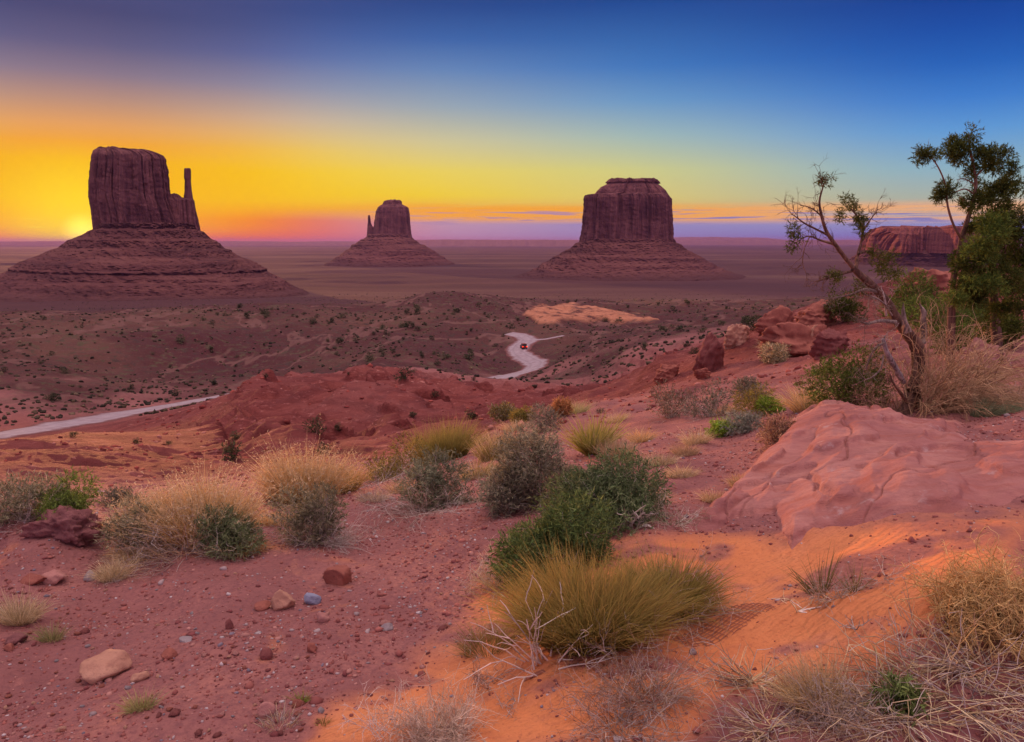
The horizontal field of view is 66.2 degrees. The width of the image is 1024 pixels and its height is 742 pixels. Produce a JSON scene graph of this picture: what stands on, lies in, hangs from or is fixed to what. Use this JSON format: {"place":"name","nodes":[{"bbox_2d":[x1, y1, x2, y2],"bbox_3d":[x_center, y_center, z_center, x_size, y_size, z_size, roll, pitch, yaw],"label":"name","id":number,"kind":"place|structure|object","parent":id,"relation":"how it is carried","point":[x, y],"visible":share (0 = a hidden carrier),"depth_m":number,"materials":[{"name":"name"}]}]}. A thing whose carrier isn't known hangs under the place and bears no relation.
{"place":"outdoors","nodes":[
{"label":"outdoors","id":0,"kind":"place"},
{"bbox_2d":[0,393,228,438],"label":"road","id":1,"kind":"structure","parent":0,"point":[58,425],"depth_m":126.84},
{"bbox_2d":[0,245,1023,741],"bbox_3d":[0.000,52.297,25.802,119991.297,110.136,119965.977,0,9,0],"label":"ground","id":2,"kind":"structure","parent":0,"point":[384,405],"depth_m":5.56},
{"bbox_2d":[0,469,72,537],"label":"bush","id":3,"kind":"object","parent":2,"relation":"on","point":[24,501],"visible":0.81,"depth_m":5.14,"materials":[{"name":"grey plant"}]},
{"bbox_2d":[0,581,74,629],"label":"grass clump","id":4,"kind":"object","parent":2,"relation":"on","point":[19,614],"visible":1,"depth_m":3.83,"materials":[{"name":"beige plant"}]},
{"bbox_2d":[16,612,75,642],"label":"grass clump","id":5,"kind":"object","parent":2,"relation":"on","point":[48,637],"visible":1,"depth_m":3.62,"materials":[{"name":"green plant"}]},
{"bbox_2d":[19,505,104,546],"bbox_3d":[-2.803,0.991,4.986,0.517,0.285,0.324,2,9,11],"label":"rock","id":6,"kind":"object","parent":2,"relation":"on","point":[64,524],"visible":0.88,"depth_m":4.87,"materials":[{"name":"red stone"}]},
{"bbox_2d":[31,464,103,520],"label":"bush","id":7,"kind":"object","parent":2,"relation":"on","point":[79,502],"visible":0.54,"depth_m":5.12,"materials":[{"name":"green plant"}]},
{"bbox_2d":[79,649,131,684],"bbox_3d":[-1.696,1.251,3.277,0.161,0.139,0.186,9,13,43],"label":"stone","id":8,"kind":"object","parent":2,"relation":"on","point":[105,664],"visible":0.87,"depth_m":3.25,"materials":[{"name":"pink stone"}]},
{"bbox_2d":[62,549,154,586],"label":"grass clump","id":9,"kind":"object","parent":2,"relation":"on","point":[104,576],"visible":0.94,"depth_m":4.40,"materials":[{"name":"beige plant"}]},
{"bbox_2d":[95,482,142,507],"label":"bush","id":10,"kind":"object","parent":2,"relation":"on","point":[114,495],"visible":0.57,"depth_m":6.12,"materials":[{"name":"grey plant"}]},
{"bbox_2d":[90,489,165,564],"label":"sagebrush","id":11,"kind":"object","parent":2,"relation":"on","point":[123,520],"visible":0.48,"depth_m":4.77,"materials":[{"name":"grey plant"}]},
{"bbox_2d":[93,538,175,567],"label":"grass clump","id":12,"kind":"object","parent":2,"relation":"on","point":[118,554],"visible":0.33,"depth_m":4.75,"materials":[{"name":"beige plant"}]},
{"bbox_2d":[106,688,168,717],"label":"grass clump","id":13,"kind":"object","parent":2,"relation":"on","point":[131,708],"visible":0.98,"depth_m":2.88,"materials":[{"name":"green plant"}]},
{"bbox_2d":[0,146,309,301],"bbox_3d":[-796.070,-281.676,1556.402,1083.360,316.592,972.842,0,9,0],"label":"butte","id":14,"kind":"object","parent":2,"relation":"on","point":[145,238],"visible":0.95,"depth_m":1411.26,"materials":[{"name":"stone"}]},
{"bbox_2d":[86,475,229,549],"bbox_3d":[-2.223,0.871,5.004,0.903,0.469,0.891,-5,10,-27],"label":"grass clump","id":15,"kind":"object","parent":2,"relation":"on","point":[141,518],"visible":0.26,"depth_m":4.82,"materials":[{"name":"beige plant"}]},
{"bbox_2d":[94,488,259,584],"bbox_3d":[-1.933,0.937,4.661,0.963,0.453,0.992,4,10,20],"label":"dead brush","id":16,"kind":"object","parent":2,"relation":"on","point":[165,558],"visible":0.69,"depth_m":4.55,"materials":[{"name":"brown plant"}]},
{"bbox_2d":[0,241,357,245],"bbox_3d":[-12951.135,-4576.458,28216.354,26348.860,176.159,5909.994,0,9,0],"label":"plateau","id":17,"kind":"structure","parent":2,"relation":"on","point":[222,243],"depth_m":26094.30,"materials":[{"name":"stone"}]},
{"bbox_2d":[103,440,294,549],"bbox_3d":[-1.921,0.790,4.785,1.108,0.660,1.182,5,10,27],"label":"grass clump","id":18,"kind":"object","parent":2,"relation":"on","point":[214,500],"visible":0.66,"depth_m":4.79,"materials":[{"name":"beige plant"}]},
{"bbox_2d":[190,502,277,561],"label":"sagebrush","id":19,"kind":"object","parent":2,"relation":"on","point":[240,534],"visible":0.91,"depth_m":4.59,"materials":[{"name":"green plant"}]},
{"bbox_2d":[254,699,307,735],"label":"grass clump","id":20,"kind":"object","parent":2,"relation":"on","point":[277,719],"visible":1,"depth_m":2.78,"materials":[{"name":"beige plant"}]},
{"bbox_2d":[271,589,295,610],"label":"stone","id":21,"kind":"object","parent":2,"relation":"on","point":[281,599],"visible":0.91,"depth_m":3.79,"materials":[{"name":"stone"}]},
{"bbox_2d":[220,414,381,504],"bbox_3d":[-1.762,0.755,6.585,1.344,0.800,1.151,-5,10,-26],"label":"grass clump","id":22,"kind":"object","parent":2,"relation":"on","point":[309,474],"visible":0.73,"depth_m":6.51,"materials":[{"name":"beige plant"}]},
{"bbox_2d":[261,478,361,550],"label":"sagebrush","id":23,"kind":"object","parent":2,"relation":"on","point":[317,511],"visible":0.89,"depth_m":4.75,"materials":[{"name":"green plant"}]},
{"bbox_2d":[250,500,388,560],"bbox_3d":[-1.168,0.919,4.801,0.878,0.408,0.693,-3,10,-17],"label":"dead brush","id":24,"kind":"object","parent":2,"relation":"on","point":[335,539],"visible":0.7,"depth_m":4.74,"materials":[{"name":"beige plant"}]},
{"bbox_2d":[323,565,351,585],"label":"stone","id":25,"kind":"object","parent":2,"relation":"on","point":[339,575],"visible":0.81,"depth_m":4.13,"materials":[{"name":"stone"}]},
{"bbox_2d":[321,451,382,493],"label":"grass clump","id":26,"kind":"object","parent":2,"relation":"on","point":[355,484],"visible":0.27,"depth_m":7.07,"materials":[{"name":"beige plant"}]},
{"bbox_2d":[332,678,442,741],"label":"dead brush","id":27,"kind":"object","parent":2,"relation":"on","point":[374,720],"visible":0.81,"depth_m":2.64,"materials":[{"name":"plant"}]},
{"bbox_2d":[323,199,454,266],"bbox_3d":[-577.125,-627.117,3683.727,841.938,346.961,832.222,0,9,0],"label":"butte","id":28,"kind":"object","parent":2,"relation":"on","point":[388,240],"visible":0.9,"depth_m":3557.39,"materials":[{"name":"stone"}]},
{"bbox_2d":[359,431,432,483],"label":"bush","id":29,"kind":"object","parent":2,"relation":"on","point":[394,473],"visible":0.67,"depth_m":8.54,"materials":[{"name":"green plant"}]},
{"bbox_2d":[0,291,827,425],"bbox_3d":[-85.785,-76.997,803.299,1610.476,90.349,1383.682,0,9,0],"label":"valley scrub","id":30,"kind":"object","parent":2,"relation":"on","point":[121,404],"visible":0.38,"depth_m":206.88,"materials":[{"name":"green plant"}]},
{"bbox_2d":[346,451,495,534],"bbox_3d":[-0.609,0.796,5.322,1.160,0.643,1.245,0,9,0],"label":"dead brush","id":31,"kind":"object","parent":2,"relation":"on","point":[407,511],"visible":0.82,"depth_m":5.37,"materials":[{"name":"beige plant"}]},
{"bbox_2d":[391,444,483,513],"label":"sagebrush","id":32,"kind":"object","parent":2,"relation":"on","point":[433,475],"visible":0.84,"depth_m":5.64,"materials":[{"name":"green plant"}]},
{"bbox_2d":[388,408,493,464],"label":"grass clump","id":33,"kind":"object","parent":2,"relation":"on","point":[449,442],"visible":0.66,"depth_m":9.76,"materials":[{"name":"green plant"}]},
{"bbox_2d":[356,655,528,741],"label":"dead brush","id":34,"kind":"object","parent":2,"relation":"on","point":[434,733],"visible":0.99,"depth_m":2.60,"materials":[{"name":"beige plant"}]},
{"bbox_2d":[0,280,913,492],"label":"rubble","id":35,"kind":"object","parent":2,"relation":"on","point":[203,406],"visible":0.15,"depth_m":23.91,"materials":[{"name":"red stone"}]},
{"bbox_2d":[439,612,521,663],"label":"grass clump","id":36,"kind":"object","parent":2,"relation":"on","point":[493,637],"visible":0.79,"depth_m":3.18,"materials":[{"name":"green plant"}]},
{"bbox_2d":[457,417,530,461],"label":"grass clump","id":37,"kind":"object","parent":2,"relation":"on","point":[483,452],"visible":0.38,"depth_m":8.17,"materials":[{"name":"beige plant"}]},
{"bbox_2d":[457,541,532,592],"bbox_3d":[-0.079,0.939,3.790,0.407,0.271,0.398,0,9,0],"label":"dead brush","id":38,"kind":"object","parent":2,"relation":"on","point":[480,578],"visible":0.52,"depth_m":3.76,"materials":[{"name":"plant"}]},
{"bbox_2d":[416,239,578,246],"bbox_3d":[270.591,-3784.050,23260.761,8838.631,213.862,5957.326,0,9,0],"label":"plateau","id":39,"kind":"structure","parent":2,"relation":"on","point":[497,243],"depth_m":21118.83,"materials":[{"name":"purple stone"}]},
{"bbox_2d":[486,401,517,424],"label":"bush","id":40,"kind":"object","parent":2,"relation":"on","point":[500,413],"visible":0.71,"depth_m":20.36,"materials":[{"name":"green plant"}]},
{"bbox_2d":[482,468,545,518],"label":"bush","id":41,"kind":"object","parent":2,"relation":"on","point":[499,501],"visible":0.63,"depth_m":5.00,"materials":[{"name":"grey plant"}]},
{"bbox_2d":[472,419,577,519],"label":"bush","id":42,"kind":"object","parent":2,"relation":"on","point":[547,465],"visible":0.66,"depth_m":5.02,"materials":[{"name":"green plant"}]},
{"bbox_2d":[463,571,612,701],"bbox_3d":[0.150,0.931,3.000,0.651,0.364,0.607,0,9,0],"label":"dead brush","id":43,"kind":"object","parent":2,"relation":"on","point":[532,657],"visible":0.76,"depth_m":2.88,"materials":[{"name":"beige plant"}]},
{"bbox_2d":[524,401,565,432],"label":"bush","id":44,"kind":"object","parent":2,"relation":"on","point":[534,416],"visible":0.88,"depth_m":11.19,"materials":[{"name":"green plant"}]},
{"bbox_2d":[484,486,624,599],"bbox_3d":[0.200,0.819,3.789,0.691,0.556,0.720,0,9,0],"label":"bush","id":45,"kind":"object","parent":2,"relation":"on","point":[561,528],"visible":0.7,"depth_m":3.70,"materials":[{"name":"green plant"}]},
{"bbox_2d":[437,521,724,685],"bbox_3d":[0.276,0.883,3.052,1.148,0.548,0.944,0,9,0],"label":"grass clump","id":46,"kind":"object","parent":2,"relation":"on","point":[634,604],"visible":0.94,"depth_m":2.98,"materials":[{"name":"green plant"}]},
{"bbox_2d":[551,403,634,455],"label":"clump","id":47,"kind":"object","parent":2,"relation":"on","point":[581,443],"visible":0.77,"depth_m":7.10,"materials":[{"name":"green plant"}]},
{"bbox_2d":[526,440,675,539],"bbox_3d":[0.495,0.699,4.360,0.812,0.675,0.762,3,10,15],"label":"bush","id":48,"kind":"object","parent":2,"relation":"on","point":[619,488],"visible":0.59,"depth_m":4.24,"materials":[{"name":"green plant"}]},
{"bbox_2d":[587,428,642,459],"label":"grass clump","id":49,"kind":"object","parent":2,"relation":"on","point":[602,450],"visible":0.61,"depth_m":6.91,"materials":[{"name":"beige plant"}]},
{"bbox_2d":[513,177,745,280],"bbox_3d":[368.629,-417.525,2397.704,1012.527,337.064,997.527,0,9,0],"label":"butte","id":50,"kind":"object","parent":2,"relation":"on","point":[627,231],"visible":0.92,"depth_m":2277.70,"materials":[{"name":"stone"}]},
{"bbox_2d":[541,656,725,741],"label":"dead brush","id":51,"kind":"object","parent":2,"relation":"on","point":[610,723],"visible":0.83,"depth_m":2.52,"materials":[{"name":"plant"}]},
{"bbox_2d":[534,612,750,741],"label":"dead brush","id":52,"kind":"object","parent":2,"relation":"on","point":[666,698],"visible":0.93,"depth_m":2.60,"materials":[{"name":"grey plant"}]},
{"bbox_2d":[524,603,775,681],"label":"shadow","id":53,"kind":"object","parent":2,"relation":"on","point":[573,656],"visible":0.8,"depth_m":3.10,"materials":[{"name":"brown sand"}]},
{"bbox_2d":[653,364,678,384],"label":"boulder","id":54,"kind":"object","parent":2,"relation":"on","point":[668,372],"visible":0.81,"depth_m":21.82,"materials":[{"name":"red stone"}]},
{"bbox_2d":[642,378,699,423],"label":"bush","id":55,"kind":"object","parent":2,"relation":"on","point":[666,411],"visible":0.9,"depth_m":10.13,"materials":[{"name":"grey plant"}]},
{"bbox_2d":[629,479,714,536],"bbox_3d":[0.830,0.721,4.114,0.486,0.240,0.514,0,9,0],"label":"dead brush","id":56,"kind":"object","parent":2,"relation":"on","point":[681,520],"visible":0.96,"depth_m":4.10,"materials":[{"name":"plant"}]},
{"bbox_2d":[598,529,773,634],"bbox_3d":[0.669,0.881,3.267,0.763,0.365,0.724,0,9,0],"label":"grass clump","id":57,"kind":"object","parent":2,"relation":"on","point":[694,582],"visible":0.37,"depth_m":3.25,"materials":[{"name":"yellow plant"}]},
{"bbox_2d":[620,528,768,655],"bbox_3d":[0.679,0.876,3.201,0.717,0.318,0.668,0,9,0],"label":"dead brush","id":58,"kind":"object","parent":2,"relation":"on","point":[739,611],"visible":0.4,"depth_m":3.17,"materials":[{"name":"plant"}]},
{"bbox_2d":[669,424,719,445],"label":"grass clump","id":59,"kind":"object","parent":2,"relation":"on","point":[700,438],"visible":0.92,"depth_m":7.17,"materials":[{"name":"beige plant"}]},
{"bbox_2d":[692,332,724,375],"bbox_3d":[4.675,-0.133,18.709,0.727,1.626,0.568,6,11,32],"label":"boulder","id":60,"kind":"object","parent":2,"relation":"on","point":[710,355],"visible":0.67,"depth_m":18.46,"materials":[{"name":"red stone"}]},
{"bbox_2d":[679,375,741,422],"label":"bush","id":61,"kind":"object","parent":2,"relation":"on","point":[714,403],"visible":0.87,"depth_m":9.53,"materials":[{"name":"grey plant"}]},
{"bbox_2d":[704,416,736,437],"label":"bush","id":62,"kind":"object","parent":2,"relation":"on","point":[717,427],"visible":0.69,"depth_m":7.48,"materials":[{"name":"green plant"}]},
{"bbox_2d":[723,323,749,349],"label":"boulder","id":63,"kind":"object","parent":2,"relation":"on","point":[736,334],"visible":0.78,"depth_m":21.82,"materials":[{"name":"beige stone"}]},
{"bbox_2d":[716,409,765,437],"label":"bush","id":64,"kind":"object","parent":2,"relation":"on","point":[744,423],"visible":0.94,"depth_m":7.36,"materials":[{"name":"grey plant"}]},
{"bbox_2d":[686,637,808,708],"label":"twig litter","id":65,"kind":"object","parent":2,"relation":"on","point":[748,680],"visible":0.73,"depth_m":2.75,"materials":[{"name":"grey plant"}]},
{"bbox_2d":[726,374,770,401],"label":"bush","id":66,"kind":"object","parent":2,"relation":"on","point":[743,383],"visible":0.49,"depth_m":10.09,"materials":[{"name":"grey plant"}]},
{"bbox_2d":[729,380,785,417],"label":"bush","id":67,"kind":"object","parent":2,"relation":"on","point":[744,404],"visible":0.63,"depth_m":8.67,"materials":[{"name":"green plant"}]},
{"bbox_2d":[675,240,859,244],"bbox_3d":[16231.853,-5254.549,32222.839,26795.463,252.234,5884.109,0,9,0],"label":"plateau","id":68,"kind":"structure","parent":2,"relation":"on","point":[751,242],"depth_m":30036.69,"materials":[{"name":"purple stone"}]},
{"bbox_2d":[754,394,785,414],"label":"bush","id":69,"kind":"object","parent":2,"relation":"on","point":[771,401],"visible":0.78,"depth_m":8.57,"materials":[{"name":"green plant"}]},
{"bbox_2d":[756,341,791,363],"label":"bush","id":70,"kind":"object","parent":2,"relation":"on","point":[777,350],"visible":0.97,"depth_m":16.23,"materials":[{"name":"beige plant"}]},
{"bbox_2d":[699,673,849,741],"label":"twig litter","id":71,"kind":"object","parent":2,"relation":"on","point":[754,727],"visible":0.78,"depth_m":2.48,"materials":[{"name":"beige plant"}]},
{"bbox_2d":[754,305,795,335],"bbox_3d":[7.145,-1.165,20.985,1.212,1.209,0.833,5,11,30],"label":"boulder","id":72,"kind":"object","parent":2,"relation":"on","point":[779,314],"visible":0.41,"depth_m":20.84,"materials":[{"name":"red stone"}]},
{"bbox_2d":[753,408,799,453],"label":"bush","id":73,"kind":"object","parent":2,"relation":"on","point":[774,432],"visible":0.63,"depth_m":5.94,"materials":[{"name":"brown plant"}]},
{"bbox_2d":[757,322,826,357],"bbox_3d":[6.253,-0.572,17.225,1.711,1.060,1.261,0,9,0],"label":"boulder","id":74,"kind":"object","parent":2,"relation":"on","point":[797,336],"visible":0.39,"depth_m":16.95,"materials":[{"name":"red stone"}]},
{"bbox_2d":[762,375,836,412],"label":"grass clump","id":75,"kind":"object","parent":2,"relation":"on","point":[800,401],"visible":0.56,"depth_m":8.11,"materials":[{"name":"beige plant"}]},
{"bbox_2d":[736,618,869,728],"bbox_3d":[0.952,0.983,2.531,0.503,0.292,0.438,0,9,0],"label":"grass clump","id":76,"kind":"object","parent":2,"relation":"on","point":[787,691],"visible":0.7,"depth_m":2.56,"materials":[{"name":"beige plant"}]},
{"bbox_2d":[779,542,843,595],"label":"grass clump","id":77,"kind":"object","parent":2,"relation":"on","point":[803,584],"visible":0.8,"depth_m":3.18,"materials":[{"name":"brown plant"}]},
{"bbox_2d":[794,299,837,325],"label":"boulder","id":78,"kind":"object","parent":2,"relation":"on","point":[813,314],"visible":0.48,"depth_m":20.90,"materials":[{"name":"red stone"}]},
{"bbox_2d":[808,328,849,359],"bbox_3d":[5.933,-0.386,14.692,0.696,0.833,0.594,-4,10,-26],"label":"boulder","id":79,"kind":"object","parent":2,"relation":"on","point":[827,342],"visible":0.69,"depth_m":14.51,"materials":[{"name":"red stone"}]},
{"bbox_2d":[801,561,871,615],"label":"dead brush","id":80,"kind":"object","parent":2,"relation":"on","point":[837,589],"visible":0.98,"depth_m":3.07,"materials":[{"name":"plant"}]},
{"bbox_2d":[749,645,931,741],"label":"dead brush","id":81,"kind":"object","parent":2,"relation":"on","point":[830,709],"visible":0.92,"depth_m":2.42,"materials":[{"name":"plant"}]},
{"bbox_2d":[793,339,896,410],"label":"bush","id":82,"kind":"object","parent":2,"relation":"on","point":[841,393],"visible":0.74,"depth_m":7.27,"materials":[{"name":"green plant"}]},
{"bbox_2d":[823,290,869,324],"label":"bush","id":83,"kind":"object","parent":2,"relation":"on","point":[849,308],"visible":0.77,"depth_m":20.58,"materials":[{"name":"green plant"}]},
{"bbox_2d":[772,157,926,414],"bbox_3d":[2.873,-0.625,6.549,1.638,2.286,0.856,0,9,0],"label":"juniper tree","id":84,"kind":"object","parent":2,"relation":"on","point":[897,320],"visible":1,"depth_m":6.61,"materials":[{"name":"green plant"}]},
{"bbox_2d":[683,400,1023,548],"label":"rock slab","id":85,"kind":"object","parent":2,"relation":"on","point":[823,463],"visible":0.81,"depth_m":4.26,"materials":[{"name":"stone"}]},
{"bbox_2d":[843,378,939,413],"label":"dead brush","id":86,"kind":"object","parent":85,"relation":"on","point":[887,403],"visible":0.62,"depth_m":6.96,"materials":[{"name":"plant"}]},
{"bbox_2d":[813,646,952,739],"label":"twig litter","id":87,"kind":"object","parent":2,"relation":"on","point":[860,691],"visible":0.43,"depth_m":2.48,"materials":[{"name":"grey plant"}]},
{"bbox_2d":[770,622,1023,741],"bbox_3d":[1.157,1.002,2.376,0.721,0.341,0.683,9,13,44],"label":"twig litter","id":88,"kind":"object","parent":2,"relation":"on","point":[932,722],"visible":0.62,"depth_m":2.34,"materials":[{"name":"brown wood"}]},
{"bbox_2d":[859,666,948,726],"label":"bush","id":89,"kind":"object","parent":2,"relation":"on","point":[903,689],"visible":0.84,"depth_m":2.41,"materials":[{"name":"green plant"}]},
{"bbox_2d":[876,266,944,328],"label":"bush","id":90,"kind":"object","parent":2,"relation":"on","point":[927,288],"visible":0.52,"depth_m":17.10,"materials":[{"name":"green plant"}]},
{"bbox_2d":[820,579,1023,741],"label":"twig litter","id":91,"kind":"object","parent":2,"relation":"on","point":[937,695],"visible":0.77,"depth_m":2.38,"materials":[{"name":"beige plant"}]},
{"bbox_2d":[899,267,958,303],"bbox_3d":[11.294,-2.132,20.952,1.884,1.273,1.554,0,9,0],"label":"boulder","id":92,"kind":"object","parent":2,"relation":"on","point":[942,279],"visible":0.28,"depth_m":20.56,"materials":[{"name":"red stone"}]},
{"bbox_2d":[843,225,1018,266],"bbox_3d":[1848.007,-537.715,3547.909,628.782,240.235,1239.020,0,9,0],"label":"mesa","id":93,"kind":"structure","parent":2,"relation":"on","point":[924,246],"depth_m":3479.89,"materials":[{"name":"red stone"}]},
{"bbox_2d":[896,290,986,333],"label":"bush","id":94,"kind":"object","parent":2,"relation":"on","point":[940,307],"visible":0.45,"depth_m":15.02,"materials":[{"name":"green plant"}]},
{"bbox_2d":[865,291,1023,420],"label":"brush pile","id":95,"kind":"object","parent":2,"relation":"on","point":[958,393],"visible":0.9,"depth_m":6.65,"materials":[{"name":"beige plant"}]},
{"bbox_2d":[886,521,1023,680],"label":"tumbleweed","id":96,"kind":"object","parent":2,"relation":"on","point":[983,594],"visible":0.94,"depth_m":2.57,"materials":[{"name":"beige plant"}]},
{"bbox_2d":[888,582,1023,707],"bbox_3d":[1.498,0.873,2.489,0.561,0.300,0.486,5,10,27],"label":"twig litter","id":97,"kind":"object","parent":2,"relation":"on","point":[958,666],"visible":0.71,"depth_m":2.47,"materials":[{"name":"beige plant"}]},
{"bbox_2d":[927,314,987,353],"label":"bush","id":98,"kind":"object","parent":2,"relation":"on","point":[957,328],"visible":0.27,"depth_m":11.72,"materials":[{"name":"green plant"}]},
{"bbox_2d":[906,548,1020,637],"bbox_3d":[1.556,0.750,2.707,0.320,0.236,0.397,0,9,0],"label":"dead brush","id":99,"kind":"object","parent":2,"relation":"on","point":[928,591],"visible":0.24,"depth_m":2.75,"materials":[{"name":"plant"}]},
{"bbox_2d":[907,121,1023,370],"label":"juniper tree","id":100,"kind":"object","parent":2,"relation":"on","point":[999,226],"visible":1,"depth_m":9.32,"materials":[{"name":"green plant"}]},
{"bbox_2d":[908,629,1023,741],"bbox_3d":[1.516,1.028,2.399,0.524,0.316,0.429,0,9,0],"label":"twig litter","id":101,"kind":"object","parent":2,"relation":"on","point":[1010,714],"visible":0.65,"depth_m":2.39,"materials":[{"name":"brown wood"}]},
{"bbox_2d":[959,337,999,373],"bbox_3d":[5.475,-0.084,9.210,0.392,0.621,0.362,8,12,41],"label":"boulder","id":102,"kind":"object","parent":2,"relation":"on","point":[981,344],"visible":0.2,"depth_m":9.13,"materials":[{"name":"pink stone"}]},
{"bbox_2d":[965,393,1023,417],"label":"grass clump","id":103,"kind":"object","parent":2,"relation":"on","point":[998,411],"visible":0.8,"depth_m":6.38,"materials":[{"name":"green plant"}]},
{"bbox_2d":[974,312,1023,348],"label":"bush","id":104,"kind":"object","parent":2,"relation":"on","point":[1013,327],"visible":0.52,"depth_m":11.17,"materials":[{"name":"green plant"}]},
{"bbox_2d":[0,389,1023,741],"bbox_3d":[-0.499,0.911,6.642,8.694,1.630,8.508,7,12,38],"label":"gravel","id":105,"kind":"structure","parent":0,"point":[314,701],"depth_m":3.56,"materials":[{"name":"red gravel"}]},
{"bbox_2d":[0,0,1023,241],"label":"sky","id":106,"kind":"structure","parent":0,"point":[290,120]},
{"bbox_2d":[486,332,549,378],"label":"road","id":107,"kind":"structure","parent":0,"point":[528,360],"depth_m":254.26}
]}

